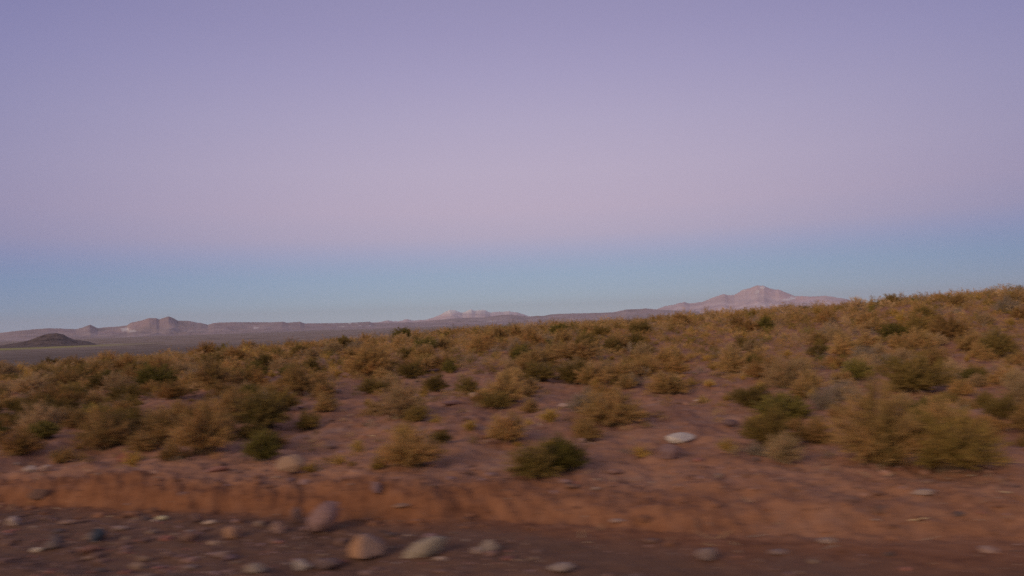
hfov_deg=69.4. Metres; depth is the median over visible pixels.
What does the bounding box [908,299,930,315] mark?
shrub
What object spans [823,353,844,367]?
shrub
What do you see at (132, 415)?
shrub
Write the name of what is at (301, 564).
rock
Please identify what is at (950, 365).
shrub
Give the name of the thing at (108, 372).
shrub
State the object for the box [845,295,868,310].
shrub
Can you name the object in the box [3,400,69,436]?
shrub
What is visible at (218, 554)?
rock
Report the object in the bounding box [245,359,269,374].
shrub
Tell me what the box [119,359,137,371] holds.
shrub
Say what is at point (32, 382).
shrub
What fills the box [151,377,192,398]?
shrub
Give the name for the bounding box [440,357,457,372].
shrub
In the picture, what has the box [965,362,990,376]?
shrub
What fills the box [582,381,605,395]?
shrub
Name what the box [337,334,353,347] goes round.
shrub
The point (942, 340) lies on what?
shrub
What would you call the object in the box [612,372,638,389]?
shrub
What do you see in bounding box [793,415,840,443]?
shrub
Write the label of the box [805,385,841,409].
dry shrub
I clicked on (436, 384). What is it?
shrub
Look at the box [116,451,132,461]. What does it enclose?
rock
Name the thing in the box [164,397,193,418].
shrub
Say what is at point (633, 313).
foothills
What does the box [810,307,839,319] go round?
shrub
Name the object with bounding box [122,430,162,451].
shrub
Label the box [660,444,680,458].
rock
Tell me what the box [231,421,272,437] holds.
shrub
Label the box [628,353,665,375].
shrub
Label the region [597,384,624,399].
shrub
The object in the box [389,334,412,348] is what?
shrub
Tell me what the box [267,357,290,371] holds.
shrub
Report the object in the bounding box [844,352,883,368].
shrub
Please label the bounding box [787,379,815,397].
shrub
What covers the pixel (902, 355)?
shrub
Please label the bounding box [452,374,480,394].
shrub
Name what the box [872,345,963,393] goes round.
shrub
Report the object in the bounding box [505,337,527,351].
dry shrub
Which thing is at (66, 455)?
shrub
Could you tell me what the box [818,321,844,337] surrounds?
dry shrub
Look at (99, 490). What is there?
roadside bank
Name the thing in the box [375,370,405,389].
shrub
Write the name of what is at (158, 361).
shrub
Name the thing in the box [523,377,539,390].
shrub
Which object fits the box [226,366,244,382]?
shrub
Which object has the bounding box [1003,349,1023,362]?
shrub
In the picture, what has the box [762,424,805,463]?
shrub
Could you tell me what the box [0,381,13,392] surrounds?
shrub
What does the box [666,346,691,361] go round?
shrub
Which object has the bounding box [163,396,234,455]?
shrub
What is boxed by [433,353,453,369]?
shrub
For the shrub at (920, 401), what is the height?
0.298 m
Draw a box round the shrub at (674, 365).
[662,354,694,374]
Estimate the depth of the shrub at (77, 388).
14.60 m
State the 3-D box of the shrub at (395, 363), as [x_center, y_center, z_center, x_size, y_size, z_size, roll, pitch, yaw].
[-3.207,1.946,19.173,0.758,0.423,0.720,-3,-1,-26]
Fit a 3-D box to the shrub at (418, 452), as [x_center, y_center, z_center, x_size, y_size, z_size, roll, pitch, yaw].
[-1.005,1.556,7.322,0.801,0.465,0.797,-4,0,-11]
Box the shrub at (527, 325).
[520,319,541,333]
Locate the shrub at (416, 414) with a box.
[400,403,431,421]
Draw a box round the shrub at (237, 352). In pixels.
[220,345,250,361]
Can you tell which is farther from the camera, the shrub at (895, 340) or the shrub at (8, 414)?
the shrub at (895, 340)
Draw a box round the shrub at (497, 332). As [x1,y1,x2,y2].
[492,325,509,338]
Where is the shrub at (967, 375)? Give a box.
[957,366,988,381]
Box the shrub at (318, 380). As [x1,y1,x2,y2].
[310,377,330,390]
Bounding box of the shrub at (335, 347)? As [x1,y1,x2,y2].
[322,340,341,355]
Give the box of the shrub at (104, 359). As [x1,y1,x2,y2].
[92,355,112,366]
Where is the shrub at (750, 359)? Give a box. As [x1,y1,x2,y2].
[745,352,762,367]
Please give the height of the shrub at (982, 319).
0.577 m
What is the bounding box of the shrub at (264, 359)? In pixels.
[250,352,276,368]
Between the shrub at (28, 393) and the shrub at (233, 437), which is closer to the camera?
the shrub at (233, 437)
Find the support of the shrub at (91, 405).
on the ground
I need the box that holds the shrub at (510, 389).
[474,369,528,402]
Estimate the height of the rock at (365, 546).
0.174 m
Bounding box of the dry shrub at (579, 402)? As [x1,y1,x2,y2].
[563,382,614,411]
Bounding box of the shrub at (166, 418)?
[133,403,192,434]
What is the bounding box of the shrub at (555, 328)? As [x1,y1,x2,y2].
[548,321,570,333]
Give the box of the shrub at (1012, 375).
[999,364,1023,386]
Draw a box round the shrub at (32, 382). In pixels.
[0,370,56,394]
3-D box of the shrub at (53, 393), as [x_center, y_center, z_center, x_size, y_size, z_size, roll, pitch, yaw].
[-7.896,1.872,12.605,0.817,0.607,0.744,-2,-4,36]
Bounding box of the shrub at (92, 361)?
[81,357,100,368]
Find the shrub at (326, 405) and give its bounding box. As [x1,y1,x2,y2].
[313,391,340,411]
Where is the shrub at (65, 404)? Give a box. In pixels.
[48,397,81,414]
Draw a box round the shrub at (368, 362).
[340,339,394,376]
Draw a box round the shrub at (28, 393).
[20,389,41,401]
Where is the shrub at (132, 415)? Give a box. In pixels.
[106,400,151,430]
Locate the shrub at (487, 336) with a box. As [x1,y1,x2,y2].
[470,333,495,344]
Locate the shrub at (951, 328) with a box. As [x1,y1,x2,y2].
[926,311,974,340]
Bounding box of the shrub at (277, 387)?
[256,380,286,399]
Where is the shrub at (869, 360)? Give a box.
[858,357,876,370]
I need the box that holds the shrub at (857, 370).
[840,354,875,380]
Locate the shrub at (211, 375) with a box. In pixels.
[187,354,238,388]
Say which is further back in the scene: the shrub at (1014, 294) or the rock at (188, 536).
the shrub at (1014, 294)
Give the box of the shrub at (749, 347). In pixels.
[739,338,764,352]
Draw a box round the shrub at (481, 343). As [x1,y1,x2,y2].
[467,335,493,352]
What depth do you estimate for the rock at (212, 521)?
6.32 m
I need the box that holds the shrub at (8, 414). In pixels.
[0,409,16,422]
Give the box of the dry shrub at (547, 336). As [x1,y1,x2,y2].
[542,331,554,345]
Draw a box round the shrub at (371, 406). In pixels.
[364,401,383,414]
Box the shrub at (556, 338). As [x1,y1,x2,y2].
[548,328,573,345]
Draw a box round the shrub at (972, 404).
[955,396,979,408]
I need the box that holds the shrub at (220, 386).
[205,379,237,397]
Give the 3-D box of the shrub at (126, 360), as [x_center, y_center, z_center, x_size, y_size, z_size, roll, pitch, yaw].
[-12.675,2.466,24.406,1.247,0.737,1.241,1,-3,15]
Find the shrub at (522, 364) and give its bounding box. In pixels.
[513,357,532,371]
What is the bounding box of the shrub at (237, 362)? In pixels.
[219,355,242,370]
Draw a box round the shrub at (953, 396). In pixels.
[928,389,961,402]
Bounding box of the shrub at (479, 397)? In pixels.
[469,389,488,404]
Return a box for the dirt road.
[0,503,1023,575]
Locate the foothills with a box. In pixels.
[422,308,699,323]
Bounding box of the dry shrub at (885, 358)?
[875,352,903,365]
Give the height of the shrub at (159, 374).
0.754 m
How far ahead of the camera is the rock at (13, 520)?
6.45 m
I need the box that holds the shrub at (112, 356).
[92,350,120,361]
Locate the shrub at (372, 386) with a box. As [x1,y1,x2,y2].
[354,376,390,392]
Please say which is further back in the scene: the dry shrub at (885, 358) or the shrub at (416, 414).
the dry shrub at (885, 358)
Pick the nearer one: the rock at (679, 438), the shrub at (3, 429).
the rock at (679, 438)
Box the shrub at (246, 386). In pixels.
[238,382,256,393]
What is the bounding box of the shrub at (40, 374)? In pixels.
[33,367,52,381]
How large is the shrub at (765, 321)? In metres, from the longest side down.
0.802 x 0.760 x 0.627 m
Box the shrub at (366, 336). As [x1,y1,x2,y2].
[356,332,377,346]
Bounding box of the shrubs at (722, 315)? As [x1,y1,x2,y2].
[0,283,1023,473]
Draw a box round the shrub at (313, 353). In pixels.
[303,347,321,359]
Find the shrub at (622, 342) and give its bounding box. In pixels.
[608,331,634,350]
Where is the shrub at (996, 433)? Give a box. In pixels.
[963,415,1007,446]
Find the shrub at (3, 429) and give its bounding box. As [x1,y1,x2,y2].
[0,420,10,433]
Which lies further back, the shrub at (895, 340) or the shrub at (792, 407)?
the shrub at (895, 340)
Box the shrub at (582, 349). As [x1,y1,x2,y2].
[545,338,604,360]
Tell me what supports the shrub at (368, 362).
on the ground
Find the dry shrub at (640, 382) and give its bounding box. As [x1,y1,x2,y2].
[626,376,644,384]
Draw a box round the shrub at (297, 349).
[289,342,309,355]
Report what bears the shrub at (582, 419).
on the ground
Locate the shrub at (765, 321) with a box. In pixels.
[755,314,774,330]
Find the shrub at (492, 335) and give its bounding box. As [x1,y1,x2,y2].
[480,327,498,342]
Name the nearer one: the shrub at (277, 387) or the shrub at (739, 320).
the shrub at (277, 387)
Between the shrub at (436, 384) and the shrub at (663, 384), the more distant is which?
the shrub at (436, 384)
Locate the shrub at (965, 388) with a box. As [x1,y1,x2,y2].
[947,377,979,395]
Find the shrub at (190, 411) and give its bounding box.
[181,399,213,418]
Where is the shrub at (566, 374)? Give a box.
[553,356,588,384]
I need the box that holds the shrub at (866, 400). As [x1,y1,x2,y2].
[854,393,880,409]
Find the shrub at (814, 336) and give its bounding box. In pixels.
[804,330,828,343]
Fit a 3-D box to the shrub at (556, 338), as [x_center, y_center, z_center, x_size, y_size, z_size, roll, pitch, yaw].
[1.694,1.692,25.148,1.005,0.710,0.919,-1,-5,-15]
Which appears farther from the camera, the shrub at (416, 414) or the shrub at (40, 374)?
the shrub at (40, 374)
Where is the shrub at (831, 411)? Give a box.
[826,402,854,417]
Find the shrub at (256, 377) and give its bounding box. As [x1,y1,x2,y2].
[233,363,271,385]
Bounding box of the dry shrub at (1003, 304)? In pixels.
[988,293,1023,311]
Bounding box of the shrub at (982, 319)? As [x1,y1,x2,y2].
[973,310,997,325]
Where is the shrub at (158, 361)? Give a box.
[126,355,177,376]
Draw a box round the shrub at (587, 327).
[579,321,593,332]
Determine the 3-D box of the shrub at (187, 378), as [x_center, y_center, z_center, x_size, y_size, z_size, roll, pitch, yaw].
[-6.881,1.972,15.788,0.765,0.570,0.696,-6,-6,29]
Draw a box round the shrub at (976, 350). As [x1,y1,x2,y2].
[966,340,995,359]
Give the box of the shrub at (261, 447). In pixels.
[239,426,281,461]
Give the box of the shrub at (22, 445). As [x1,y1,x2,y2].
[0,425,48,455]
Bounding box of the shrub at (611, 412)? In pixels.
[575,386,656,427]
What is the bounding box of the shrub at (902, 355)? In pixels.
[888,347,913,362]
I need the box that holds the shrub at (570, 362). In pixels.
[556,353,595,373]
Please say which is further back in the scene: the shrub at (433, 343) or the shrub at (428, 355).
the shrub at (433, 343)
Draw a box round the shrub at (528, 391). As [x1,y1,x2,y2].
[518,384,536,396]
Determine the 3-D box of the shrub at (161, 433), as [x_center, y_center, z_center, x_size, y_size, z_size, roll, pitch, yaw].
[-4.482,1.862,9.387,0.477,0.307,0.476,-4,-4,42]
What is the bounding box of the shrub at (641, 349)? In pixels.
[632,342,653,355]
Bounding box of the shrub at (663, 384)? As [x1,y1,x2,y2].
[642,370,692,394]
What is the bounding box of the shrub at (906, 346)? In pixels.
[893,340,915,354]
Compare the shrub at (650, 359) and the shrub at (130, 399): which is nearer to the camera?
the shrub at (130, 399)
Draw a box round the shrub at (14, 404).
[3,397,29,409]
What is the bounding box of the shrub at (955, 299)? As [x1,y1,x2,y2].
[944,292,968,307]
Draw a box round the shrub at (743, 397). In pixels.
[725,380,775,407]
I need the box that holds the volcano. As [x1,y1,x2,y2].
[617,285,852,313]
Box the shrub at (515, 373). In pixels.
[494,366,529,386]
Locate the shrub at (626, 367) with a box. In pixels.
[600,358,643,380]
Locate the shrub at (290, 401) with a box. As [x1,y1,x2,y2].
[268,386,302,410]
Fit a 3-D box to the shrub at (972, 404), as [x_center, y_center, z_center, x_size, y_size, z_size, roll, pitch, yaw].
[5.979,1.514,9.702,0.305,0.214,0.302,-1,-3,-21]
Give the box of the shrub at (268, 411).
[227,383,294,428]
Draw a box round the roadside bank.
[0,470,1023,540]
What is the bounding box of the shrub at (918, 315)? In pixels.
[902,311,929,324]
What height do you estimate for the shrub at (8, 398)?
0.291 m
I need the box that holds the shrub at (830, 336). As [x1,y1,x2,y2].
[823,324,853,341]
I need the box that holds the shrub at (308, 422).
[294,407,321,430]
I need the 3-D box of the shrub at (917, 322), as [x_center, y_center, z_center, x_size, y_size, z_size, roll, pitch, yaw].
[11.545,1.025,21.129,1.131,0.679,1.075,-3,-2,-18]
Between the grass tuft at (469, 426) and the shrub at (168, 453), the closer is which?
the shrub at (168, 453)
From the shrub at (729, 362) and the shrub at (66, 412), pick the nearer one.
the shrub at (66, 412)
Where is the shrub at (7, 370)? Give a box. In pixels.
[0,361,20,376]
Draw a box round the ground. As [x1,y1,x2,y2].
[0,295,1023,493]
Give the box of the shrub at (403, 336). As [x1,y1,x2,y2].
[392,332,411,342]
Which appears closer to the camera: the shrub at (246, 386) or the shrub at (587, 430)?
the shrub at (587, 430)
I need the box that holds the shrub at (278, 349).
[268,346,289,359]
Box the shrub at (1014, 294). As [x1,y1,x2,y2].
[995,287,1023,303]
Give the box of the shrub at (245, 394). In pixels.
[233,389,253,404]
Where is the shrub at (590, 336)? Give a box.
[578,332,596,339]
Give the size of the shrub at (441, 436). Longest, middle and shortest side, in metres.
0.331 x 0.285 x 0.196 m
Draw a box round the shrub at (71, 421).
[57,408,94,428]
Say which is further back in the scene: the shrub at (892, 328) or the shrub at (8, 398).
the shrub at (892, 328)
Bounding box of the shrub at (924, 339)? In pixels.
[905,324,941,348]
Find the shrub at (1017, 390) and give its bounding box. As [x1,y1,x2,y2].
[995,374,1023,404]
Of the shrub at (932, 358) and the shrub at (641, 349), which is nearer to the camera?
the shrub at (932, 358)
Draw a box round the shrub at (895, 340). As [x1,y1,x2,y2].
[886,331,921,349]
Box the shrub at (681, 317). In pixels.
[668,311,692,325]
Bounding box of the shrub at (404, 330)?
[388,326,410,336]
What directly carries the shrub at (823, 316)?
on the ground
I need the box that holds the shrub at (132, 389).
[105,382,145,399]
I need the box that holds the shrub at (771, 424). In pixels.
[735,402,803,447]
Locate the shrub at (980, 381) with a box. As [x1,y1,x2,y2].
[967,371,988,387]
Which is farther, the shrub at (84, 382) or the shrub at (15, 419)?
the shrub at (84, 382)
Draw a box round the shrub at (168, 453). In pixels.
[155,441,190,461]
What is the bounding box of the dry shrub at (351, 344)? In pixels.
[344,339,363,348]
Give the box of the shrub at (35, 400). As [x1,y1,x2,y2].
[12,391,63,421]
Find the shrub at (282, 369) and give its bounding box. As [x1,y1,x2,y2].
[276,362,306,375]
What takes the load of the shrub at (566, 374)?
on the ground
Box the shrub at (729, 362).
[713,344,746,374]
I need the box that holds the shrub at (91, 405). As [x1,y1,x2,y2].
[75,401,111,416]
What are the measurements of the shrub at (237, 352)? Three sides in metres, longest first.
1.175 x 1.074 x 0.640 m
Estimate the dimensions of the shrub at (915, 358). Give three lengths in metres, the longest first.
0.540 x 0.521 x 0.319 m
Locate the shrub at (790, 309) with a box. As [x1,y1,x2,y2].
[778,302,806,320]
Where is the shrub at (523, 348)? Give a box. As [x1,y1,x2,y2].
[508,343,531,361]
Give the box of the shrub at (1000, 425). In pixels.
[974,413,1010,432]
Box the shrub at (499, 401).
[479,389,516,408]
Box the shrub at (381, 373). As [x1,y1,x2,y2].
[371,367,398,380]
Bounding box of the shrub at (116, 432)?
[66,401,140,450]
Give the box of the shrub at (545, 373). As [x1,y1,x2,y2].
[521,358,558,381]
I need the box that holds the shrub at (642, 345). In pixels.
[629,341,654,352]
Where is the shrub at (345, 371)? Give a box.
[341,359,358,374]
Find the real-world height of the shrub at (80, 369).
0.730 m
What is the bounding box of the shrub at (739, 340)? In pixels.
[727,335,762,350]
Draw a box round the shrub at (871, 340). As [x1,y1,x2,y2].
[854,330,882,348]
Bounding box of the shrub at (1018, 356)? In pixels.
[1008,351,1023,365]
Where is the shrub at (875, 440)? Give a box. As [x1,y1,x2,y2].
[817,369,943,467]
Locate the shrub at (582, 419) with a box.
[567,414,592,434]
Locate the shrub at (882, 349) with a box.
[871,342,891,358]
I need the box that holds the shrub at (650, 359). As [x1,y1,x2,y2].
[637,354,659,364]
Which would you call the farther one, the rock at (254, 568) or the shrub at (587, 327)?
the shrub at (587, 327)
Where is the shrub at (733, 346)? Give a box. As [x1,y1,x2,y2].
[719,341,742,356]
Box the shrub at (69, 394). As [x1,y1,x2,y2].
[59,389,91,405]
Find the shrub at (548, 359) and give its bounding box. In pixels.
[542,346,560,361]
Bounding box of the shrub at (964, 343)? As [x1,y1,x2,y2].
[952,330,986,351]
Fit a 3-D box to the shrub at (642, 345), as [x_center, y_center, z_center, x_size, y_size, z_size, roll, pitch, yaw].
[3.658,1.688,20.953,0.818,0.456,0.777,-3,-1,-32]
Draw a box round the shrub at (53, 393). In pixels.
[30,382,73,405]
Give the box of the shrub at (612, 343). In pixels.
[598,335,626,352]
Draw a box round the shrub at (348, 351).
[340,345,360,360]
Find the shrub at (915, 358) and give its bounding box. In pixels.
[903,353,929,365]
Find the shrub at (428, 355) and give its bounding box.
[410,353,432,360]
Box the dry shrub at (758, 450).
[740,439,768,456]
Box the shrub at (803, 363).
[791,355,812,371]
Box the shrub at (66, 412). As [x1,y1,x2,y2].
[55,404,84,426]
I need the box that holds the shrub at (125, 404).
[108,400,131,412]
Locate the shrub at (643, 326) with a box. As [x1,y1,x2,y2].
[628,319,652,333]
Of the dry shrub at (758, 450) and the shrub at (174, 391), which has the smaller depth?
the dry shrub at (758, 450)
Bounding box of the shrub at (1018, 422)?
[1003,396,1023,432]
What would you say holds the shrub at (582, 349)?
on the ground
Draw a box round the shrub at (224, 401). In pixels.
[203,382,247,419]
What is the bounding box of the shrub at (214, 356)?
[195,351,227,364]
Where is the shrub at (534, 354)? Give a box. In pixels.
[511,346,551,365]
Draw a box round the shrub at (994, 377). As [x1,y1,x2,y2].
[983,365,1023,384]
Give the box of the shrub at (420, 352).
[408,343,434,359]
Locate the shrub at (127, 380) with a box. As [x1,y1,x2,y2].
[106,374,137,392]
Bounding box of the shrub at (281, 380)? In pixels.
[276,368,310,385]
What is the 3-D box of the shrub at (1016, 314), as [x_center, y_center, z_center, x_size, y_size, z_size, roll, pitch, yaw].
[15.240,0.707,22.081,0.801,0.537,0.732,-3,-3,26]
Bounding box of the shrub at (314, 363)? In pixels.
[300,357,323,371]
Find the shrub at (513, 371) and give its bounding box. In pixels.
[501,365,523,376]
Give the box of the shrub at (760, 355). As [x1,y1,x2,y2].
[743,349,766,363]
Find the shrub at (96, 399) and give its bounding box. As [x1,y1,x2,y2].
[80,391,104,406]
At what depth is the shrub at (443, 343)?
27.13 m
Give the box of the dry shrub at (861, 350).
[850,343,880,356]
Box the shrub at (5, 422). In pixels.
[0,415,16,430]
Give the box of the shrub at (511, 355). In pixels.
[507,343,521,357]
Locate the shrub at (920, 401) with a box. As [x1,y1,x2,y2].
[901,395,936,414]
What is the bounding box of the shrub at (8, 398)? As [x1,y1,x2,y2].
[0,394,18,407]
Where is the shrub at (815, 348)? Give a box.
[805,340,829,357]
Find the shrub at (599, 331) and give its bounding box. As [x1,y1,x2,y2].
[588,322,612,336]
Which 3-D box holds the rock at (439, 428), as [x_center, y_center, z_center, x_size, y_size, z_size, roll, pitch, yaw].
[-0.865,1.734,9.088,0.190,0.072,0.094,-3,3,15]
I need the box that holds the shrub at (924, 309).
[904,304,944,319]
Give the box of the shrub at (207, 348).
[193,340,216,354]
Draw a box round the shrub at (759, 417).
[750,414,765,424]
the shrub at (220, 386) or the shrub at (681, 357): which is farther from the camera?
the shrub at (681, 357)
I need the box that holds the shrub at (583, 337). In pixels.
[570,332,596,346]
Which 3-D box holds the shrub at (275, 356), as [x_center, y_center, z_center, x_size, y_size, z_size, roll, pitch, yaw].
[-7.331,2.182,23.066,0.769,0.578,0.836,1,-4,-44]
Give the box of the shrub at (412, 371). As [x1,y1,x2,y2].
[395,358,429,378]
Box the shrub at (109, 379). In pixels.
[95,370,135,392]
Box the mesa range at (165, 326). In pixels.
[0,316,507,341]
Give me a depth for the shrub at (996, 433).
7.49 m
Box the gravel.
[0,337,1023,575]
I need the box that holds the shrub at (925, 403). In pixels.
[913,398,934,417]
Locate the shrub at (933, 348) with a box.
[915,345,943,357]
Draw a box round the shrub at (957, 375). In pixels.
[939,370,963,383]
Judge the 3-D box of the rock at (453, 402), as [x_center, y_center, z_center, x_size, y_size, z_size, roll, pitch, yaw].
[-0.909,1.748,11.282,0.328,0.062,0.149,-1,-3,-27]
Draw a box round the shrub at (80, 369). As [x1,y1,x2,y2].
[43,362,96,383]
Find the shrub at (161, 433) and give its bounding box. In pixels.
[142,422,173,445]
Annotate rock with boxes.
[6,515,18,525]
[24,465,36,471]
[27,489,50,499]
[31,547,42,552]
[40,464,51,470]
[44,536,62,548]
[59,519,75,524]
[78,545,99,552]
[90,528,106,542]
[113,525,127,530]
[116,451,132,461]
[138,555,149,560]
[149,470,157,473]
[156,515,166,520]
[181,531,198,541]
[203,519,215,524]
[207,466,228,471]
[213,551,227,557]
[224,525,239,538]
[245,563,264,573]
[264,567,272,572]
[272,520,284,533]
[275,454,305,472]
[291,506,303,522]
[294,558,310,570]
[307,500,338,531]
[314,558,341,569]
[349,533,384,558]
[372,481,380,493]
[393,503,409,507]
[403,536,446,558]
[434,426,448,431]
[442,400,462,404]
[480,539,499,551]
[549,562,573,572]
[604,468,622,473]
[610,518,624,522]
[643,538,657,542]
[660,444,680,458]
[666,432,694,443]
[696,547,716,560]
[723,419,738,425]
[769,548,786,554]
[818,537,836,543]
[912,489,934,494]
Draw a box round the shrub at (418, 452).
[372,423,450,467]
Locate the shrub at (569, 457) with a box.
[534,431,592,471]
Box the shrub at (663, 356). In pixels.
[652,348,672,363]
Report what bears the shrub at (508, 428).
on the ground
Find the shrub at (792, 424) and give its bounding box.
[785,416,806,430]
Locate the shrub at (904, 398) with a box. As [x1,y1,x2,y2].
[893,391,913,406]
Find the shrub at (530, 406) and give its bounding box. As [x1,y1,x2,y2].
[518,398,540,412]
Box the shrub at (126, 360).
[111,353,141,369]
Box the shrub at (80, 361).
[58,354,89,370]
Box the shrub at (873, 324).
[855,316,888,331]
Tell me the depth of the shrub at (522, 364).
16.95 m
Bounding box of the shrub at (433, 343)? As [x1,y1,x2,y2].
[412,336,437,349]
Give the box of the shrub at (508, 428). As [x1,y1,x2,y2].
[482,408,529,442]
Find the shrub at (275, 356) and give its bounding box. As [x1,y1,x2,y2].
[269,349,290,361]
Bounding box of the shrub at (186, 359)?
[174,351,200,371]
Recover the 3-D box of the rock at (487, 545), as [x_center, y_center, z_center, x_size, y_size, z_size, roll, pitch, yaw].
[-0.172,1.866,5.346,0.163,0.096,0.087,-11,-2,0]
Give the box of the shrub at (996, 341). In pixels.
[965,326,1023,357]
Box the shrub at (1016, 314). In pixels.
[1008,305,1023,319]
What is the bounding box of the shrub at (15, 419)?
[3,413,23,427]
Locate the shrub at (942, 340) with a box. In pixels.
[927,331,949,346]
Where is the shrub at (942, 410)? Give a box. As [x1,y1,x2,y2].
[916,392,969,432]
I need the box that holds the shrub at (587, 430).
[571,416,605,441]
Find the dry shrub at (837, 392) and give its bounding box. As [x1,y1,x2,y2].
[819,375,870,400]
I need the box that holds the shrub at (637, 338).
[624,328,648,348]
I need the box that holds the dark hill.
[0,333,96,347]
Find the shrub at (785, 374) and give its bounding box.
[758,350,808,388]
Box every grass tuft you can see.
[349,438,365,451]
[369,453,386,469]
[460,419,477,430]
[537,407,560,422]
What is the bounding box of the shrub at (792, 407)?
[749,387,815,419]
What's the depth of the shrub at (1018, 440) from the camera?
7.46 m
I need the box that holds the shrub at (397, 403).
[367,369,430,420]
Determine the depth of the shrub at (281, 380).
15.65 m
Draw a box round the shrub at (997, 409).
[978,392,1023,420]
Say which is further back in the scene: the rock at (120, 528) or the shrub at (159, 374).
the shrub at (159, 374)
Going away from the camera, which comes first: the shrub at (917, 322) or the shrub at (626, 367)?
the shrub at (626, 367)
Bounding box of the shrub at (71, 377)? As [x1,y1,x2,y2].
[46,367,87,386]
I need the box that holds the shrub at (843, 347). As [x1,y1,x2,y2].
[827,329,864,356]
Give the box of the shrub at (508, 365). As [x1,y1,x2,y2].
[500,358,520,372]
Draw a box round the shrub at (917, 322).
[902,313,934,333]
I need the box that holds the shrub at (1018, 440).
[1012,431,1023,446]
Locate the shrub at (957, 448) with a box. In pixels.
[895,397,1017,477]
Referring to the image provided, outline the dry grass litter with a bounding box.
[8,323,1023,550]
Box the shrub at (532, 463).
[502,440,563,479]
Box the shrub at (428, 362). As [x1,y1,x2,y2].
[414,353,439,371]
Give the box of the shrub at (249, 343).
[237,339,259,349]
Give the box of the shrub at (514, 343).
[507,340,531,354]
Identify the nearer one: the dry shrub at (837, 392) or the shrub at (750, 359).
the dry shrub at (837, 392)
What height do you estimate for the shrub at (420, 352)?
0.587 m
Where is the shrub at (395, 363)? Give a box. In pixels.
[384,358,398,370]
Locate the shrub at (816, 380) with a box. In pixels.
[793,368,831,388]
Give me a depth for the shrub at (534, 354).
17.87 m
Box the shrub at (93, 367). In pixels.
[82,357,118,375]
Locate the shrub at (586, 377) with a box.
[573,360,614,384]
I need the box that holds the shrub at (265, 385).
[254,382,271,392]
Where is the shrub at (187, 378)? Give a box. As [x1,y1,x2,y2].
[174,369,201,390]
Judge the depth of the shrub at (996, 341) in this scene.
15.35 m
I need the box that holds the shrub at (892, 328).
[875,320,910,339]
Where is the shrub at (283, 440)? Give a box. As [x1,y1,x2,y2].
[268,429,289,446]
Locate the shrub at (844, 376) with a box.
[827,368,854,383]
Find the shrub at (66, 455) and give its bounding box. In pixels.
[49,446,78,462]
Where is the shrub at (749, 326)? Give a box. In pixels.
[739,318,759,332]
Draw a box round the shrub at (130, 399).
[116,394,143,407]
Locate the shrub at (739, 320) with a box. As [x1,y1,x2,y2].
[725,314,745,327]
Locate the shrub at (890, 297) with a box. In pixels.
[881,293,901,304]
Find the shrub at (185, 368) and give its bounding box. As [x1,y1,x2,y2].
[170,361,190,374]
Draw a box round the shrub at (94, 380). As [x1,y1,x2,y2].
[85,371,118,389]
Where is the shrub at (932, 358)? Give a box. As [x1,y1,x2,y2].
[921,347,954,365]
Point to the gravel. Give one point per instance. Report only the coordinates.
(125, 542)
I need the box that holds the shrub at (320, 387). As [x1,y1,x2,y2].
[309,378,337,399]
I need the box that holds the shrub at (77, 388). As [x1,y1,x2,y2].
[54,381,96,398]
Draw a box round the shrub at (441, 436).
[428,426,454,442]
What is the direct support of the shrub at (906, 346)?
on the ground
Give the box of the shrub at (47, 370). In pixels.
[25,363,51,372]
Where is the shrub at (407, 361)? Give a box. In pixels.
[397,356,428,370]
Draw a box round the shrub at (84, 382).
[72,377,90,386]
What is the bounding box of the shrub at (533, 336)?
[519,328,547,346]
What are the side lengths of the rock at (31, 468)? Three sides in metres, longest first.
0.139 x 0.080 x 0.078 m
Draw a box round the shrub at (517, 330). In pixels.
[508,323,527,337]
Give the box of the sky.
[0,0,1023,332]
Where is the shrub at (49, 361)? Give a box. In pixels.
[38,354,57,365]
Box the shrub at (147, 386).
[137,379,160,392]
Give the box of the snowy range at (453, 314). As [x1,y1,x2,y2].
[373,309,530,322]
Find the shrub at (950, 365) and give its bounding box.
[940,355,968,374]
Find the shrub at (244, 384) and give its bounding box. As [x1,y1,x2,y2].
[234,378,255,391]
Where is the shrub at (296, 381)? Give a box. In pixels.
[280,358,314,395]
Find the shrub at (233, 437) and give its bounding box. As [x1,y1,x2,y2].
[223,428,239,440]
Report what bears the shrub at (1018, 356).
on the ground
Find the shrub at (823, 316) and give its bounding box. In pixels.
[814,307,840,323]
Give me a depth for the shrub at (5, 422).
10.71 m
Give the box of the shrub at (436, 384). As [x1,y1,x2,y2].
[420,371,450,391]
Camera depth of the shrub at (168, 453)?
8.04 m
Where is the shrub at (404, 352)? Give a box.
[394,346,414,359]
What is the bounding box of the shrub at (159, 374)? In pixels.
[130,361,183,386]
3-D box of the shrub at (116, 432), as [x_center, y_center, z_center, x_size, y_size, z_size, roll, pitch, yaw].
[-5.185,1.764,9.506,0.938,0.678,1.031,3,-6,-37]
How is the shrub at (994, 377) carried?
on the ground
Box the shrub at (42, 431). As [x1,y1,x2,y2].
[24,417,63,438]
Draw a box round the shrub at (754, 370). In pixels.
[741,355,776,380]
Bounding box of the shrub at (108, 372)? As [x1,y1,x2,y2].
[99,369,119,375]
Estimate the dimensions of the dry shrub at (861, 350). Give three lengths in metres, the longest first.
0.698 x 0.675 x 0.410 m
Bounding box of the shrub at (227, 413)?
[201,406,240,430]
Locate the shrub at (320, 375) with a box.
[308,370,328,381]

